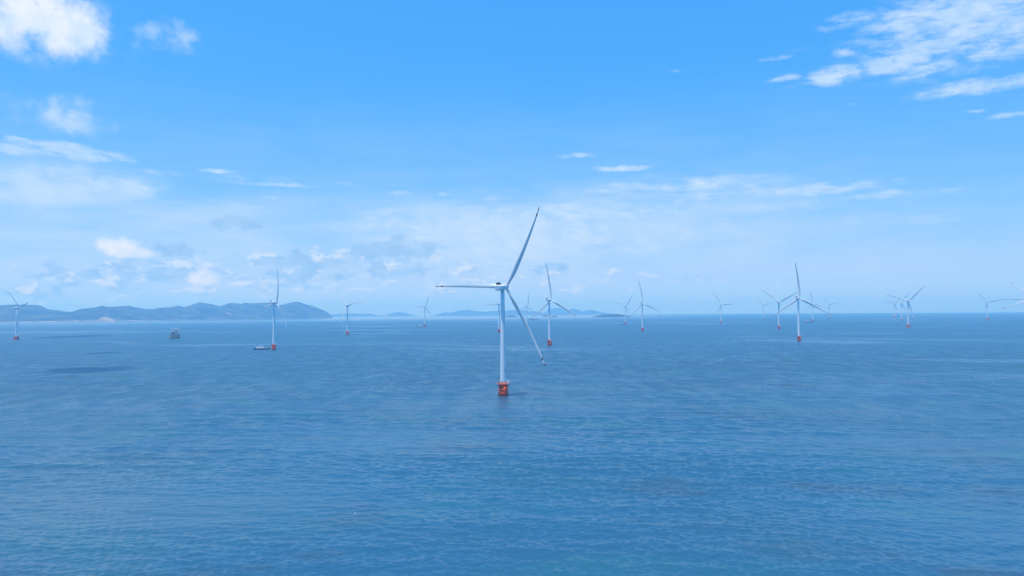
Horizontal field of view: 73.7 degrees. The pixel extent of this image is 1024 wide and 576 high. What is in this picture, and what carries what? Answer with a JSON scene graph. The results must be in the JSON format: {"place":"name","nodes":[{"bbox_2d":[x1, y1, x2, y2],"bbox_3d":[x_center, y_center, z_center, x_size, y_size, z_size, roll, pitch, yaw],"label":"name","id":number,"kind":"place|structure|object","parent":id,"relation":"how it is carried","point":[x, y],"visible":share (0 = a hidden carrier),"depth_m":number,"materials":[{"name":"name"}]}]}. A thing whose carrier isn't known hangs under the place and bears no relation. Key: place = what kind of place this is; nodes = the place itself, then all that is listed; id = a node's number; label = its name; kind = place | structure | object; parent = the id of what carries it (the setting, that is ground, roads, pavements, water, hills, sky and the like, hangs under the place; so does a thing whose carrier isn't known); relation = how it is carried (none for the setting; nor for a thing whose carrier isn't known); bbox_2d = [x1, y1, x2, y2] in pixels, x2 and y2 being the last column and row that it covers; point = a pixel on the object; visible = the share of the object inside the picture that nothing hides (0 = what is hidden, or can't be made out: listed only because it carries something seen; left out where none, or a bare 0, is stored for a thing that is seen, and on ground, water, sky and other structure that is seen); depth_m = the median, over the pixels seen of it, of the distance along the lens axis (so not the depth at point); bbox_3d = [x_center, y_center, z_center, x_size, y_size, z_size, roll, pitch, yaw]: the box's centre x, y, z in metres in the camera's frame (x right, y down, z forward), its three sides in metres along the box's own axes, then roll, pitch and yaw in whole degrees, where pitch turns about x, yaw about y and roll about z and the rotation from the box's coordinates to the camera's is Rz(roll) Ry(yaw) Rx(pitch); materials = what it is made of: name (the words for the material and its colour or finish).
{"place":"outdoors","nodes":[
{"label":"outdoors","id":0,"kind":"place"},
{"bbox_2d":[0,305,64,314],"bbox_3d":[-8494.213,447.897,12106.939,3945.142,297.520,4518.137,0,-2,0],"label":"hills","id":1,"kind":"structure","parent":0,"point":[24,309],"depth_m":11239.58,"materials":[{"name":"blue"}]},
{"bbox_2d":[95,317,115,321],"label":"quarry","id":2,"kind":"structure","parent":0,"point":[104,319],"depth_m":9149.09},
{"bbox_2d":[0,318,289,322],"bbox_3d":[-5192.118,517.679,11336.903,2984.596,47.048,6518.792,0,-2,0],"label":"coast","id":3,"kind":"structure","parent":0,"point":[87,320],"depth_m":9653.15},
{"bbox_2d":[0,302,332,321],"bbox_3d":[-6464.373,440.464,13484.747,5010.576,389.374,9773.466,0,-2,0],"label":"hills","id":4,"kind":"structure","parent":0,"point":[198,310],"depth_m":13086.99,"materials":[{"name":"blue"}]},
{"bbox_2d":[330,312,415,316],"bbox_3d":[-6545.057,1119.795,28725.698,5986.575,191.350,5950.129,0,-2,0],"label":"hills","id":5,"kind":"structure","parent":0,"point":[360,315],"depth_m":27622.90,"materials":[{"name":"blue"}]},
{"bbox_2d":[433,310,547,315],"bbox_3d":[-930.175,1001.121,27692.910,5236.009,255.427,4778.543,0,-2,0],"label":"hills","id":6,"kind":"structure","parent":0,"point":[478,313],"depth_m":26339.79,"materials":[{"name":"blue"}]},
{"bbox_2d":[0,312,1023,575],"bbox_3d":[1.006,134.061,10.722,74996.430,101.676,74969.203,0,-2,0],"label":"sea","id":7,"kind":"structure","parent":0,"point":[762,444],"depth_m":425.16,"materials":[{"name":"liquid"}]},
{"bbox_2d":[9,293,28,339],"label":"wind turbine","id":8,"kind":"object","parent":7,"relation":"in","point":[15,337],"visible":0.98,"depth_m":2391.03,"materials":[{"name":"white paint"}]},
{"bbox_2d":[170,329,179,337],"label":"offshore substation","id":9,"kind":"object","parent":7,"relation":"in","point":[174,332],"visible":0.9,"depth_m":2405.04,"materials":[{"name":"metal"}]},
{"bbox_2d":[253,345,269,349],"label":"work boat","id":10,"kind":"object","parent":7,"relation":"on","point":[260,347],"visible":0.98,"depth_m":1604.70,"materials":[{"name":"paint"}]},
{"bbox_2d":[263,270,286,349],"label":"wind turbine","id":11,"kind":"object","parent":7,"relation":"in","point":[273,344],"visible":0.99,"depth_m":1586.68,"materials":[{"name":"white paint"}]},
{"bbox_2d":[337,291,362,334],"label":"wind turbine","id":12,"kind":"object","parent":7,"relation":"in","point":[347,305],"visible":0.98,"depth_m":2672.65,"materials":[{"name":"white paint"}]},
{"bbox_2d":[420,297,430,326],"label":"wind turbine","id":13,"kind":"object","parent":7,"relation":"in","point":[424,313],"visible":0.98,"depth_m":4092.48,"materials":[{"name":"white paint"}]},
{"bbox_2d":[435,206,545,395],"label":"wind turbine","id":14,"kind":"object","parent":7,"relation":"in","point":[503,385],"visible":1,"depth_m":689.20,"materials":[{"name":"white paint"}]},
{"bbox_2d":[489,302,508,331],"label":"wind turbine","id":15,"kind":"object","parent":7,"relation":"in","point":[498,304],"visible":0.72,"depth_m":2819.81,"materials":[{"name":"white paint"}]},
{"bbox_2d":[521,294,534,324],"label":"wind turbine","id":16,"kind":"object","parent":7,"relation":"in","point":[526,309],"visible":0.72,"depth_m":4039.19,"materials":[{"name":"white paint"}]},
{"bbox_2d":[530,263,574,344],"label":"wind turbine","id":17,"kind":"object","parent":7,"relation":"in","point":[549,341],"visible":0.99,"depth_m":1703.58,"materials":[{"name":"white paint"}]},
{"bbox_2d":[618,298,630,323],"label":"wind turbine","id":18,"kind":"object","parent":7,"relation":"in","point":[625,310],"visible":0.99,"depth_m":4340.11,"materials":[{"name":"white paint"}]},
{"bbox_2d":[629,280,661,330],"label":"wind turbine","id":19,"kind":"object","parent":7,"relation":"in","point":[642,327],"visible":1,"depth_m":2879.91,"materials":[{"name":"white paint"}]},
{"bbox_2d":[714,294,730,322],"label":"wind turbine","id":20,"kind":"object","parent":7,"relation":"in","point":[719,308],"visible":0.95,"depth_m":4526.37,"materials":[{"name":"white paint"}]},
{"bbox_2d":[763,291,795,328],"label":"wind turbine","id":21,"kind":"object","parent":7,"relation":"in","point":[778,302],"visible":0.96,"depth_m":3010.68,"materials":[{"name":"white paint"}]},
{"bbox_2d":[773,263,830,340],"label":"wind turbine","id":22,"kind":"object","parent":7,"relation":"in","point":[798,336],"visible":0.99,"depth_m":1835.58,"materials":[{"name":"white paint"}]},
{"bbox_2d":[804,290,824,321],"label":"wind turbine","id":23,"kind":"object","parent":7,"relation":"in","point":[812,308],"visible":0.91,"depth_m":4802.67,"materials":[{"name":"white paint"}]},
{"bbox_2d":[890,294,907,320],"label":"wind turbine","id":24,"kind":"object","parent":7,"relation":"in","point":[901,307],"visible":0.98,"depth_m":4917.12,"materials":[{"name":"white paint"}]},
{"bbox_2d":[887,289,920,327],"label":"wind turbine","id":25,"kind":"object","parent":7,"relation":"in","point":[908,325],"visible":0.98,"depth_m":3120.93,"materials":[{"name":"white paint"}]},
{"bbox_2d":[978,293,1002,319],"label":"wind turbine","id":26,"kind":"object","parent":7,"relation":"in","point":[987,306],"visible":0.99,"depth_m":5052.17,"materials":[{"name":"white paint"}]},
{"bbox_2d":[0,0,1023,315],"label":"sky","id":27,"kind":"structure","parent":0,"point":[381,154],"materials":[{"name":"blue"}]},
{"bbox_2d":[545,308,611,314],"bbox_3d":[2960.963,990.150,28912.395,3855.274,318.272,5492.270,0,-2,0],"label":"hills","id":28,"kind":"structure","parent":0,"point":[557,311],"depth_m":27454.23,"materials":[{"name":"blue"}]},
{"bbox_2d":[594,314,628,316],"bbox_3d":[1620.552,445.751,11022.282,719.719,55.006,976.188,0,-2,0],"label":"island","id":29,"kind":"structure","parent":0,"point":[611,315],"depth_m":10783.59,"materials":[{"name":"blue"}]}
]}

